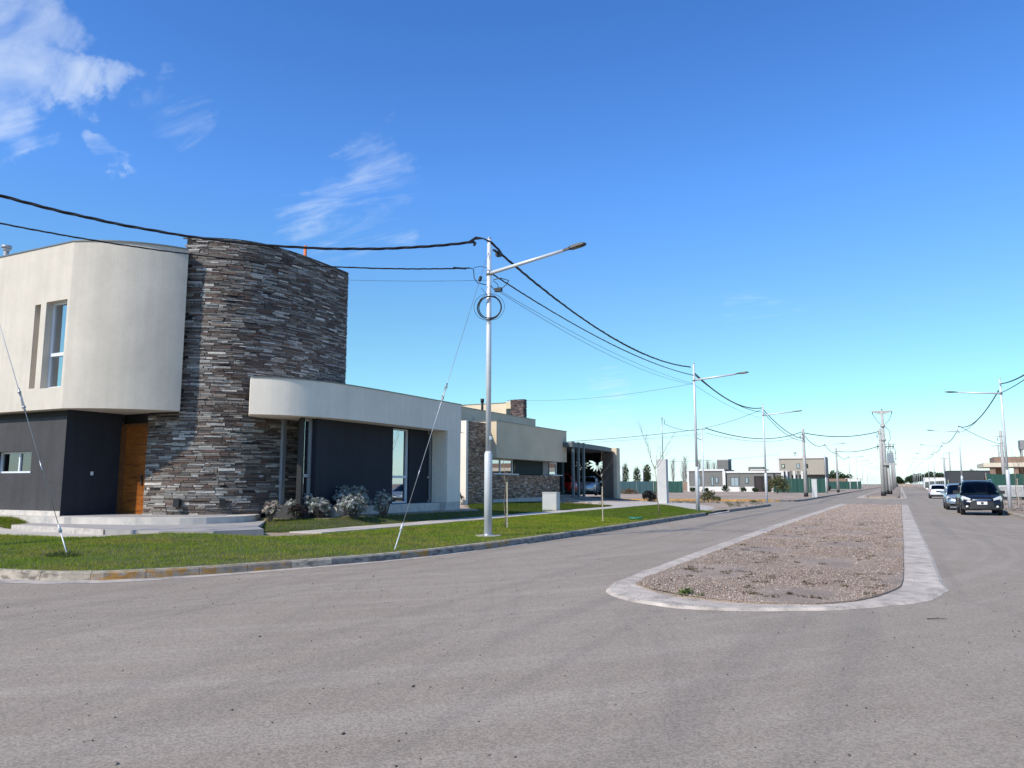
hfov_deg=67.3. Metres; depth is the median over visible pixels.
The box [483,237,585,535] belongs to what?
street lamp
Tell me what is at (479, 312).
cable coil
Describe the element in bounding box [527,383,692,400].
overhead wire
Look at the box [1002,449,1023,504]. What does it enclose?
young tree
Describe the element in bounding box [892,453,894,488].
crossarm pole
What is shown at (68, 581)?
gutter sand
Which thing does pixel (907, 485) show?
earth berm
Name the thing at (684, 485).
pillar
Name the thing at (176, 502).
wall lamp
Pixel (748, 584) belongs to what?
dry weeds
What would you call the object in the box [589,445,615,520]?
young tree
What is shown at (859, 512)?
gravel
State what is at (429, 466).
window
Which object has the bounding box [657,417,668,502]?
meter pillar
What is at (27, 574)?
kerb
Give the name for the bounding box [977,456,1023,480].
unfinished house
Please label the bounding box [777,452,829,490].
house
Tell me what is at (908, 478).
tree
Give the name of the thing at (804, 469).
concrete pole
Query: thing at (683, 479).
poplar
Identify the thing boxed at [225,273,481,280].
overhead cable
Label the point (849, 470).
street lamp
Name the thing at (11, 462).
window
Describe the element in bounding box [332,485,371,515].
silver shrub
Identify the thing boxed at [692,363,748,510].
street lamp
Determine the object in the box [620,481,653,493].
net fence
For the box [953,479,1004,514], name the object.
parked car
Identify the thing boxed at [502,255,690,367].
overhead cable
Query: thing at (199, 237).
overhead cable
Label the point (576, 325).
overhead cable
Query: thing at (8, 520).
grass
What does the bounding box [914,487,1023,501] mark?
verge
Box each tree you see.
[495,448,514,526]
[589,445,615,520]
[636,419,678,514]
[829,470,842,478]
[839,473,853,478]
[896,476,906,483]
[904,475,914,483]
[911,473,927,482]
[925,471,937,476]
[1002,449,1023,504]
[1012,443,1023,487]
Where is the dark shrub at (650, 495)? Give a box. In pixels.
[642,490,656,501]
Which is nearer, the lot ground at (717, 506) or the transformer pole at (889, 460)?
the lot ground at (717, 506)
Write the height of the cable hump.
0.425 m
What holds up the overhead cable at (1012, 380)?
attached to the street lamp at (1008, 484)
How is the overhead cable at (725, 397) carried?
attached to the street lamp at (697, 492)
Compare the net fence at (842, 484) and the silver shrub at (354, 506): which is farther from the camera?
the net fence at (842, 484)
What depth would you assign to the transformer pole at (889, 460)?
100.14 m
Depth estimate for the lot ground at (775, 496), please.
90.36 m
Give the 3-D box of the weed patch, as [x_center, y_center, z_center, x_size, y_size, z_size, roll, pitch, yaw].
[2.341,2.729,10.019,0.193,0.159,0.391,6,-9,-38]
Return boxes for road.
[0,487,1023,767]
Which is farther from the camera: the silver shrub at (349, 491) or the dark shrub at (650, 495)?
the dark shrub at (650, 495)
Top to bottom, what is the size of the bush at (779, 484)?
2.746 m
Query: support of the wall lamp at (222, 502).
attached to the house at (152, 384)
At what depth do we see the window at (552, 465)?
53.05 m
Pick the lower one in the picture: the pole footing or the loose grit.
the loose grit
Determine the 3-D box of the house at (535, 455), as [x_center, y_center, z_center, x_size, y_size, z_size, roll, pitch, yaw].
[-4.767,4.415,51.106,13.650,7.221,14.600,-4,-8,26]
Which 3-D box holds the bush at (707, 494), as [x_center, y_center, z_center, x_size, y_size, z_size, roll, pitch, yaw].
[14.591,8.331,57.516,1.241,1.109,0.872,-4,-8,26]
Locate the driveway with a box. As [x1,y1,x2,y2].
[565,500,728,514]
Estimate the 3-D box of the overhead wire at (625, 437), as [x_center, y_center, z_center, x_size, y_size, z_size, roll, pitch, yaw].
[8.201,4.324,63.517,14.802,0.788,0.044,-4,-8,26]
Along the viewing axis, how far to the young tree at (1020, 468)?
55.18 m
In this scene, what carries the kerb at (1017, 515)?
on the road
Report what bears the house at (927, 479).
on the verge at (1015, 500)
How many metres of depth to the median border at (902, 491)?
90.46 m
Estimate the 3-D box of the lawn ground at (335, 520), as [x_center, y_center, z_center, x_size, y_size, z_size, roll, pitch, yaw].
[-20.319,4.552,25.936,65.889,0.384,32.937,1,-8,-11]
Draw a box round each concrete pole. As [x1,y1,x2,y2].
[799,429,807,496]
[833,448,839,491]
[876,428,885,495]
[996,430,1005,473]
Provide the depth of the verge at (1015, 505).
44.90 m
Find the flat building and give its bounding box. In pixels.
[945,470,989,483]
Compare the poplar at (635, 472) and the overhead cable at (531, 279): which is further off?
the poplar at (635, 472)
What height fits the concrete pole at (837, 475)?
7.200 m
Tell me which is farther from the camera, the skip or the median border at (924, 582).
the skip
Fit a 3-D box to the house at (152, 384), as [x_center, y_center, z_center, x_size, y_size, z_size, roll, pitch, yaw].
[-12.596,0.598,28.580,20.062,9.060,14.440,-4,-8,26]
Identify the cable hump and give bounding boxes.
[469,236,502,256]
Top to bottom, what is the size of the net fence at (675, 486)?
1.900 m
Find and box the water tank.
[1018,440,1023,455]
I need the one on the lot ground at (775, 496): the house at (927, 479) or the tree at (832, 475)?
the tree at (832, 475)
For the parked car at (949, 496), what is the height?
1.525 m
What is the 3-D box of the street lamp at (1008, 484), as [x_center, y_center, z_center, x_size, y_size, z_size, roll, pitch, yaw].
[26.028,3.381,43.033,2.816,7.267,0.220,-4,-8,26]
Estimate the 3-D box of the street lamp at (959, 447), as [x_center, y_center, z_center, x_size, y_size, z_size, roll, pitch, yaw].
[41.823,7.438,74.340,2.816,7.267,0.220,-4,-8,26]
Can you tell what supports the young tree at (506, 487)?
on the lawn ground at (335, 520)
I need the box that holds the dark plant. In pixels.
[287,504,306,519]
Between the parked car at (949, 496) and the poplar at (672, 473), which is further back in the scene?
the poplar at (672, 473)
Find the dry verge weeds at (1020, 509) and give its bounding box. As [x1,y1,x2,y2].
[1005,502,1023,510]
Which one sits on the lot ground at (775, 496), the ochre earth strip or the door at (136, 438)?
the ochre earth strip
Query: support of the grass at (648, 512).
on the lawn ground at (335, 520)
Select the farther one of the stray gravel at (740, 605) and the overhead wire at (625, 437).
the overhead wire at (625, 437)
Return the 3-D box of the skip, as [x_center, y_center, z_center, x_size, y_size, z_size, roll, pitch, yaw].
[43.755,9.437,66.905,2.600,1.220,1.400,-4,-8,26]
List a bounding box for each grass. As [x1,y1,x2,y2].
[0,514,28,528]
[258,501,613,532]
[492,504,712,525]
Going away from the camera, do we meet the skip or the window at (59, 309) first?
the window at (59, 309)
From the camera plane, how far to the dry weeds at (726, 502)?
51.33 m
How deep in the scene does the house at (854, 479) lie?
272.88 m
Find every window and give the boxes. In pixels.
[0,451,31,472]
[47,302,66,387]
[296,419,312,504]
[392,428,407,502]
[427,432,431,501]
[492,459,512,473]
[549,462,556,474]
[730,477,738,485]
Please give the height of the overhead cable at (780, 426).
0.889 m
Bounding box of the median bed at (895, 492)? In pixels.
[865,487,899,497]
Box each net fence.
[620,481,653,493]
[654,481,682,492]
[774,478,827,492]
[829,481,860,488]
[925,480,948,488]
[985,473,1023,497]
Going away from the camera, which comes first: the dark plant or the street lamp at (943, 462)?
the dark plant
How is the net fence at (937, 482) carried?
on the verge at (1015, 500)
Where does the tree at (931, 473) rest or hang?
on the far field
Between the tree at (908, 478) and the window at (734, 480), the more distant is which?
the tree at (908, 478)
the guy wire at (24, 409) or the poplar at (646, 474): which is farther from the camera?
the poplar at (646, 474)
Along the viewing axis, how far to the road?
6.33 m
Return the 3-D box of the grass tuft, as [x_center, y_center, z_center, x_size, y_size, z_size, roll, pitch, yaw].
[-8.405,3.218,14.425,0.957,0.240,0.510,-4,-8,26]
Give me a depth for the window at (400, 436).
28.33 m
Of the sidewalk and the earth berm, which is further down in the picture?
the sidewalk
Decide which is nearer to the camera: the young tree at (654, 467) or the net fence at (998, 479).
the young tree at (654, 467)
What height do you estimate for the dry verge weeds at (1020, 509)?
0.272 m
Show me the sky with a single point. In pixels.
(821, 201)
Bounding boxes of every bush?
[622,488,637,493]
[700,490,714,501]
[722,485,730,491]
[767,475,789,492]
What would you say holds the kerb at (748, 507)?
on the road
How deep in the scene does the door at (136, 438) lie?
23.60 m
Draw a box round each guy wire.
[0,326,66,553]
[394,252,488,548]
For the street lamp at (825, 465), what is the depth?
103.40 m
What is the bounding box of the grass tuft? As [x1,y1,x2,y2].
[44,550,82,557]
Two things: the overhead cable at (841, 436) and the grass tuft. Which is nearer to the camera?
the grass tuft
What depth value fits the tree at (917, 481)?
405.43 m
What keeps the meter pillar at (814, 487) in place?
on the lot ground at (775, 496)
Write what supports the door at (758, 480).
in the house at (720, 476)
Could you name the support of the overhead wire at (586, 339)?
attached to the cable joint
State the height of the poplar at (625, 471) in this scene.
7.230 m
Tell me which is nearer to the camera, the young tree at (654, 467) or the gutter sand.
the gutter sand
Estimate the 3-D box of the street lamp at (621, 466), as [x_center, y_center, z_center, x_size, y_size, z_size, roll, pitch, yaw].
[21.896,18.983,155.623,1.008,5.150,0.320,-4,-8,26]
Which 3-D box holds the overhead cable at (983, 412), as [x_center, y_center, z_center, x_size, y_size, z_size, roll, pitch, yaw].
[35.054,2.506,58.493,0.070,0.996,35.105,-4,-8,27]
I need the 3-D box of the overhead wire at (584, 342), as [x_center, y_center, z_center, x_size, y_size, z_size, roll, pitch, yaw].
[4.435,-1.079,29.980,0.012,0.525,20.904,-4,-8,27]
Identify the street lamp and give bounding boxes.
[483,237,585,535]
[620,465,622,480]
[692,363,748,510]
[762,404,801,502]
[823,439,843,493]
[848,453,862,490]
[916,449,935,483]
[920,442,945,485]
[928,423,962,481]
[945,379,1012,508]
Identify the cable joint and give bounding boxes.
[453,266,508,291]
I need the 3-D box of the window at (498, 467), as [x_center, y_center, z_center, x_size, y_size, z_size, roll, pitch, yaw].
[-0.726,4.944,46.011,0.070,0.900,3.300,-4,-8,26]
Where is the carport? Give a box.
[492,442,620,498]
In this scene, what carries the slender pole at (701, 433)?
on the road
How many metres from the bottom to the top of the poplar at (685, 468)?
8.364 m
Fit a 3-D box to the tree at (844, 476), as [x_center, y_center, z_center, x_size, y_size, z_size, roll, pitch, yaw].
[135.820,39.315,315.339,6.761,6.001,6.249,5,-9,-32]
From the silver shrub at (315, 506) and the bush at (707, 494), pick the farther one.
the bush at (707, 494)
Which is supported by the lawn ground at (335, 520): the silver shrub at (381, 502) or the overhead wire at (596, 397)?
the silver shrub at (381, 502)
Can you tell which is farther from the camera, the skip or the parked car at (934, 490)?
the parked car at (934, 490)
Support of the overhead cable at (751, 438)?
attached to the concrete pole at (804, 469)
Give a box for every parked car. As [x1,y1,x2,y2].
[564,473,580,494]
[575,476,601,495]
[926,484,944,497]
[940,483,958,509]
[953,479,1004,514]
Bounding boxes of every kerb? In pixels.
[0,512,706,579]
[630,492,849,501]
[655,501,770,511]
[1003,510,1023,518]
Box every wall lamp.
[173,499,180,506]
[219,499,225,506]
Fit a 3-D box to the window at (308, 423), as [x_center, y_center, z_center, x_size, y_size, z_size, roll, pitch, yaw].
[-6.480,2.425,24.000,0.211,2.640,0.410,-4,-8,26]
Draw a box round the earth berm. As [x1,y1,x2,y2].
[880,484,923,486]
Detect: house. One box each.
[0,237,463,535]
[460,399,566,503]
[687,459,803,491]
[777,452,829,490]
[829,479,847,481]
[845,478,861,487]
[923,477,943,487]
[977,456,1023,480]
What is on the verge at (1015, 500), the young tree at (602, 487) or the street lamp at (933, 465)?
the street lamp at (933, 465)
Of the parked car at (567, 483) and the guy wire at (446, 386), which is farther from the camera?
the parked car at (567, 483)
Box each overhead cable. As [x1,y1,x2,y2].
[0,194,474,249]
[0,223,469,269]
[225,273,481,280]
[492,274,693,375]
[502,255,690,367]
[695,373,761,408]
[706,428,800,438]
[764,410,802,438]
[805,431,878,436]
[958,390,998,426]
[1000,375,1023,383]
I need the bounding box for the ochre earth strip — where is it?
[720,499,773,499]
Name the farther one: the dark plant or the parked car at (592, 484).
the parked car at (592, 484)
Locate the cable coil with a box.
[474,289,504,319]
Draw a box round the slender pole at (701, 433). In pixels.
[697,427,704,501]
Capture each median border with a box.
[606,504,948,610]
[857,487,906,498]
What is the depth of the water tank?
109.06 m
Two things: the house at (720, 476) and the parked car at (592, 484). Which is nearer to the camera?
the parked car at (592, 484)
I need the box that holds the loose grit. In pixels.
[7,553,1019,767]
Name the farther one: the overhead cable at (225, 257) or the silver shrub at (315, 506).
the silver shrub at (315, 506)
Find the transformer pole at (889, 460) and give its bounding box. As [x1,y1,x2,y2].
[872,409,896,493]
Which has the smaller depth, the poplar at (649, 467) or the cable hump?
the cable hump
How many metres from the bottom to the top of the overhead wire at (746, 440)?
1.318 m
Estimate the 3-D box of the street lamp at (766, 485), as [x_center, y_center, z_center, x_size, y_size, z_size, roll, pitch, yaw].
[19.766,5.034,56.012,2.816,7.305,0.220,-4,-8,26]
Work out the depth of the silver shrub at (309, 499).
23.81 m
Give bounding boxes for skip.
[997,485,1023,499]
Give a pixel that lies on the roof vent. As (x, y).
(6, 249)
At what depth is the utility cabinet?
36.06 m
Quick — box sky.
[0,0,1023,483]
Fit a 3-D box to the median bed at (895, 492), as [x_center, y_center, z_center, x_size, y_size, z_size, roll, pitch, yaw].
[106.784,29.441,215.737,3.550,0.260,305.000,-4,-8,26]
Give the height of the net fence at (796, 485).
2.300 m
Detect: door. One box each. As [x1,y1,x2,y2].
[122,425,147,513]
[755,478,761,491]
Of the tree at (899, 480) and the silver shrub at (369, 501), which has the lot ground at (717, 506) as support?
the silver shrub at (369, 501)
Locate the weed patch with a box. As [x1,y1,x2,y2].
[677,587,706,596]
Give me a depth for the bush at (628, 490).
103.34 m
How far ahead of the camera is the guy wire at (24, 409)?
15.06 m
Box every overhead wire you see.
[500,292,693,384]
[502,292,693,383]
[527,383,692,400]
[567,429,697,441]
[707,433,800,441]
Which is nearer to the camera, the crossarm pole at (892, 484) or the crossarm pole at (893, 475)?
the crossarm pole at (892, 484)
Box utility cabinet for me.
[542,492,559,510]
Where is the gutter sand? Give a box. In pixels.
[0,543,526,583]
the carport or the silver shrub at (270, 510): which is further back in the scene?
the carport
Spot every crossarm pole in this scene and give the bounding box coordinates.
[885,443,893,489]
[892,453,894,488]
[948,452,952,470]
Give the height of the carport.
4.045 m
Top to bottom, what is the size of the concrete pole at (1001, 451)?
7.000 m
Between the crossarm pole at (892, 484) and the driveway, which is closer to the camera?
the driveway
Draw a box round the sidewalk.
[0,507,611,536]
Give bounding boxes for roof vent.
[1,244,11,254]
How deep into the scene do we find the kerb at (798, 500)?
67.50 m
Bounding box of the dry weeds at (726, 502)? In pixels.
[566,499,763,506]
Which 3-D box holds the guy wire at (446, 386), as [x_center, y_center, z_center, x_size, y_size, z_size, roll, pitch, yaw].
[-1.547,-0.035,18.439,0.090,7.696,4.502,-3,-8,24]
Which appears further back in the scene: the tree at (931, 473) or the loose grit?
the tree at (931, 473)
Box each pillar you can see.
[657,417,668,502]
[683,482,686,489]
[811,479,817,496]
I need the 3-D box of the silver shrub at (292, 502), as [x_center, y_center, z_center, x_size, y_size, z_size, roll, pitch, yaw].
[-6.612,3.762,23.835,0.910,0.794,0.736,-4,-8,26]
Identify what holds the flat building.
on the verge at (1015, 500)
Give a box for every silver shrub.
[262,500,281,521]
[285,496,309,505]
[302,493,332,517]
[307,497,331,517]
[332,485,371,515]
[334,493,367,518]
[357,489,371,505]
[372,490,392,516]
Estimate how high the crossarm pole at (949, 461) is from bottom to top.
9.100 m
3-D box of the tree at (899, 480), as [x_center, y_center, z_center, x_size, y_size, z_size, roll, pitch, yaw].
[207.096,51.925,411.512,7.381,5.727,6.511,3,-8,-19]
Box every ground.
[0,494,766,537]
[0,503,642,570]
[580,486,879,501]
[861,484,921,485]
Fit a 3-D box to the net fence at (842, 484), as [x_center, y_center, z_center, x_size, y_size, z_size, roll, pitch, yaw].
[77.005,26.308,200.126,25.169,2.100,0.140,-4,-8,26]
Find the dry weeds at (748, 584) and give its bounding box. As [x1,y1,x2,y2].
[652,521,894,599]
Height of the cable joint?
0.738 m
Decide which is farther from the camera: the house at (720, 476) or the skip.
the house at (720, 476)
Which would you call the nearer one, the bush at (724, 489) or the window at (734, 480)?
the bush at (724, 489)
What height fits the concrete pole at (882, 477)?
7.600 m
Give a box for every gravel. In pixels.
[613,517,943,607]
[636,504,903,604]
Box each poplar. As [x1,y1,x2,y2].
[622,462,629,481]
[633,466,640,480]
[641,468,649,481]
[644,463,650,480]
[669,458,675,480]
[680,462,684,481]
[682,456,689,481]
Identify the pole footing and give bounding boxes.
[475,534,500,536]
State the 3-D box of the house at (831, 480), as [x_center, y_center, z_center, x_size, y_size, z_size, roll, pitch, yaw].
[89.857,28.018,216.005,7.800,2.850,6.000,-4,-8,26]
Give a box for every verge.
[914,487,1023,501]
[1003,502,1023,514]

